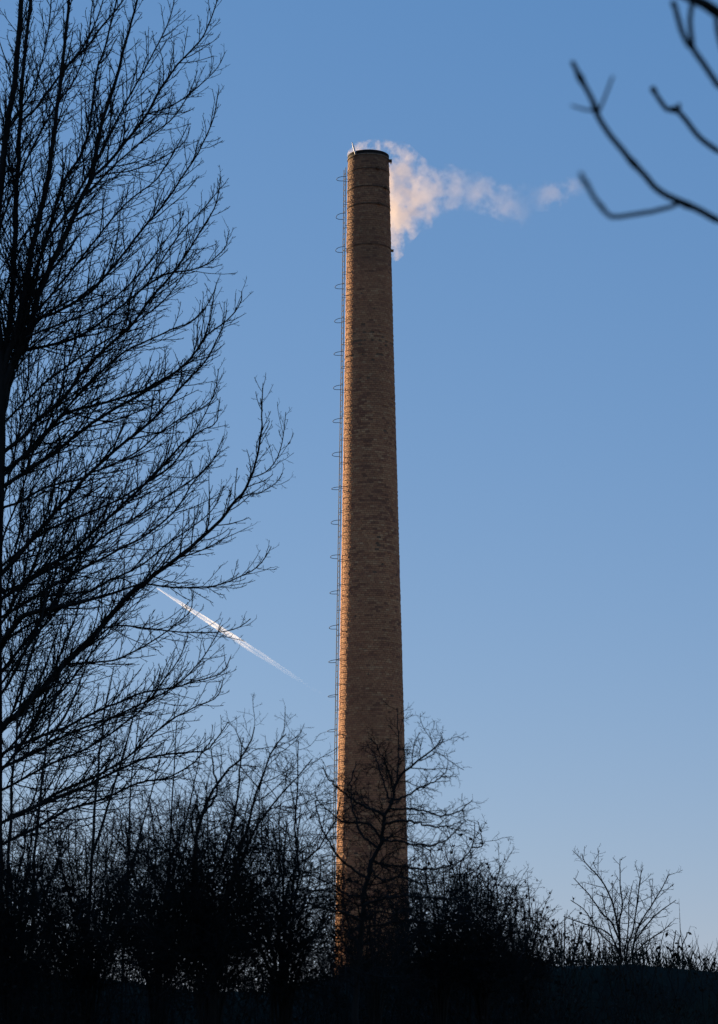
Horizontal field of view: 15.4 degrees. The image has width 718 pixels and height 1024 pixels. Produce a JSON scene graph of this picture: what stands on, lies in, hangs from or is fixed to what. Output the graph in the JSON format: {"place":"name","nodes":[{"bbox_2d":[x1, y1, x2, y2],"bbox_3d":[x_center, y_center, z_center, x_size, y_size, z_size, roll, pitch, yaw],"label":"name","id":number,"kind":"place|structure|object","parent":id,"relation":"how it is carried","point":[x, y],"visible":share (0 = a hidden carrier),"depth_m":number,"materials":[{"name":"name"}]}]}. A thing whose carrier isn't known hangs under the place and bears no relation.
{"place":"outdoors","nodes":[
{"label":"outdoors","id":0,"kind":"place"},
{"bbox_2d":[0,964,717,1023],"bbox_3d":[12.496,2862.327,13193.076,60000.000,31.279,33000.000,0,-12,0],"label":"ground","id":1,"kind":"structure","parent":0,"point":[679,975],"depth_m":29.03,"materials":[{"name":"black"}]},
{"bbox_2d":[0,529,91,1019],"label":"sapling","id":2,"kind":"object","parent":1,"relation":"on","point":[17,724],"visible":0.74,"depth_m":27.18,"materials":[{"name":"black plant"}]},
{"bbox_2d":[0,780,94,1023],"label":"hazel shrub","id":3,"kind":"object","parent":1,"relation":"on","point":[4,906],"visible":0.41,"depth_m":23.59,"materials":[{"name":"black plant"}]},
{"bbox_2d":[1,575,113,1023],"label":"sapling","id":4,"kind":"object","parent":1,"relation":"on","point":[57,726],"visible":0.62,"depth_m":26.61,"materials":[{"name":"black plant"}]},
{"bbox_2d":[0,789,176,1023],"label":"hazel shrub","id":5,"kind":"object","parent":1,"relation":"on","point":[78,968],"visible":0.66,"depth_m":22.59,"materials":[{"name":"black plant"}]},
{"bbox_2d":[41,652,142,1023],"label":"sapling","id":6,"kind":"object","parent":1,"relation":"on","point":[99,770],"visible":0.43,"depth_m":26.07,"materials":[{"name":"black plant"}]},
{"bbox_2d":[92,703,164,1023],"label":"sapling","id":7,"kind":"object","parent":1,"relation":"on","point":[147,807],"visible":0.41,"depth_m":25.10,"materials":[{"name":"black plant"}]},
{"bbox_2d":[0,0,295,882],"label":"alder tree","id":8,"kind":"object","parent":1,"relation":"on","point":[18,328],"visible":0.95,"depth_m":32.91,"materials":[{"name":"black plant"}]},
{"bbox_2d":[59,774,248,1023],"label":"blackthorn shrub","id":9,"kind":"object","parent":1,"relation":"on","point":[163,1017],"visible":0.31,"depth_m":21.62,"materials":[{"name":"black plant"}]},
{"bbox_2d":[124,705,206,987],"bbox_3d":[-1.725,4.240,23.709,0.759,5.124,0.897,0,-12,0],"label":"sapling","id":10,"kind":"object","parent":1,"relation":"on","point":[174,767],"visible":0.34,"depth_m":24.14,"materials":[{"name":"black plant"}]},
{"bbox_2d":[78,694,339,1023],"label":"blackthorn shrub","id":11,"kind":"object","parent":1,"relation":"on","point":[216,938],"visible":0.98,"depth_m":19.72,"materials":[{"name":"black plant"}]},
{"bbox_2d":[189,712,386,1023],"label":"blackthorn shrub","id":12,"kind":"object","parent":1,"relation":"on","point":[290,988],"visible":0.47,"depth_m":20.64,"materials":[{"name":"black plant"}]},
{"bbox_2d":[0,788,717,1023],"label":"bramble thicket","id":13,"kind":"object","parent":1,"relation":"on","point":[72,1015],"visible":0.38,"depth_m":23.46,"materials":[{"name":"black plant"}]},
{"bbox_2d":[326,142,409,969],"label":"factory chimney","id":14,"kind":"object","parent":1,"relation":"on","point":[371,669],"visible":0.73,"depth_m":126.70,"materials":[{"name":"brick"}]},
{"bbox_2d":[296,861,442,1023],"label":"elder shrub","id":15,"kind":"object","parent":1,"relation":"on","point":[375,1013],"visible":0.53,"depth_m":20.13,"materials":[{"name":"black plant"}]},
{"bbox_2d":[23,880,717,1023],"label":"grass","id":16,"kind":"structure","parent":1,"relation":"on","point":[687,962],"depth_m":29.57,"materials":[{"name":"black plant"}]},
{"bbox_2d":[281,699,489,1023],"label":"hawthorn tree","id":17,"kind":"object","parent":1,"relation":"on","point":[359,943],"visible":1,"depth_m":17.86,"materials":[{"name":"black plant"}]},
{"bbox_2d":[354,824,524,1023],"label":"elder shrub","id":18,"kind":"object","parent":1,"relation":"on","point":[440,964],"visible":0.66,"depth_m":21.62,"materials":[{"name":"black plant"}]},
{"bbox_2d":[410,815,553,1023],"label":"elder shrub","id":19,"kind":"object","parent":1,"relation":"on","point":[513,928],"visible":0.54,"depth_m":22.15,"materials":[{"name":"black plant"}]},
{"bbox_2d":[489,872,581,1023],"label":"elder shrub","id":20,"kind":"object","parent":1,"relation":"on","point":[541,964],"visible":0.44,"depth_m":24.05,"materials":[{"name":"black plant"}]},
{"bbox_2d":[535,908,603,965],"bbox_3d":[2.465,5.565,31.338,0.935,1.813,1.120,-2,-12,8],"label":"privet shrub","id":21,"kind":"object","parent":1,"relation":"on","point":[578,939],"visible":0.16,"depth_m":31.43,"materials":[{"name":"black plant"}]},
{"bbox_2d":[566,916,618,965],"bbox_3d":[2.879,5.773,32.527,0.907,1.662,1.162,0,-12,0],"label":"privet shrub","id":22,"kind":"object","parent":1,"relation":"on","point":[598,937],"visible":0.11,"depth_m":32.65,"materials":[{"name":"black plant"}]},
{"bbox_2d":[563,846,681,964],"bbox_3d":[3.943,6.362,39.496,1.836,2.850,1.558,0,-12,0],"label":"fan shaped tree","id":23,"kind":"object","parent":1,"relation":"on","point":[619,929],"visible":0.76,"depth_m":39.55,"materials":[{"name":"black plant"}]},
{"bbox_2d":[570,0,717,222],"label":"overhanging tree","id":24,"kind":"object","parent":1,"relation":"on","point":[709,7],"visible":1,"depth_m":3.26,"materials":[{"name":"black plant"}]},
{"bbox_2d":[635,938,672,965],"bbox_3d":[3.819,6.152,33.522,0.878,1.480,1.299,0,-12,0],"label":"privet shrub","id":25,"kind":"object","parent":1,"relation":"on","point":[658,947],"visible":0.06,"depth_m":33.52,"materials":[{"name":"black plant"}]},
{"bbox_2d":[662,927,703,967],"bbox_3d":[3.958,5.830,32.479,0.747,1.448,0.849,-8,-15,33],"label":"privet shrub","id":26,"kind":"object","parent":1,"relation":"on","point":[679,936],"visible":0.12,"depth_m":32.39,"materials":[{"name":"black plant"}]},
{"bbox_2d":[688,949,717,969],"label":"privet shrub","id":27,"kind":"object","parent":1,"relation":"on","point":[704,964],"visible":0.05,"depth_m":31.20,"materials":[{"name":"black plant"}]},
{"bbox_2d":[0,0,717,991],"label":"sky","id":28,"kind":"structure","parent":0,"point":[556,357],"materials":[{"name":"blue"}]}
]}

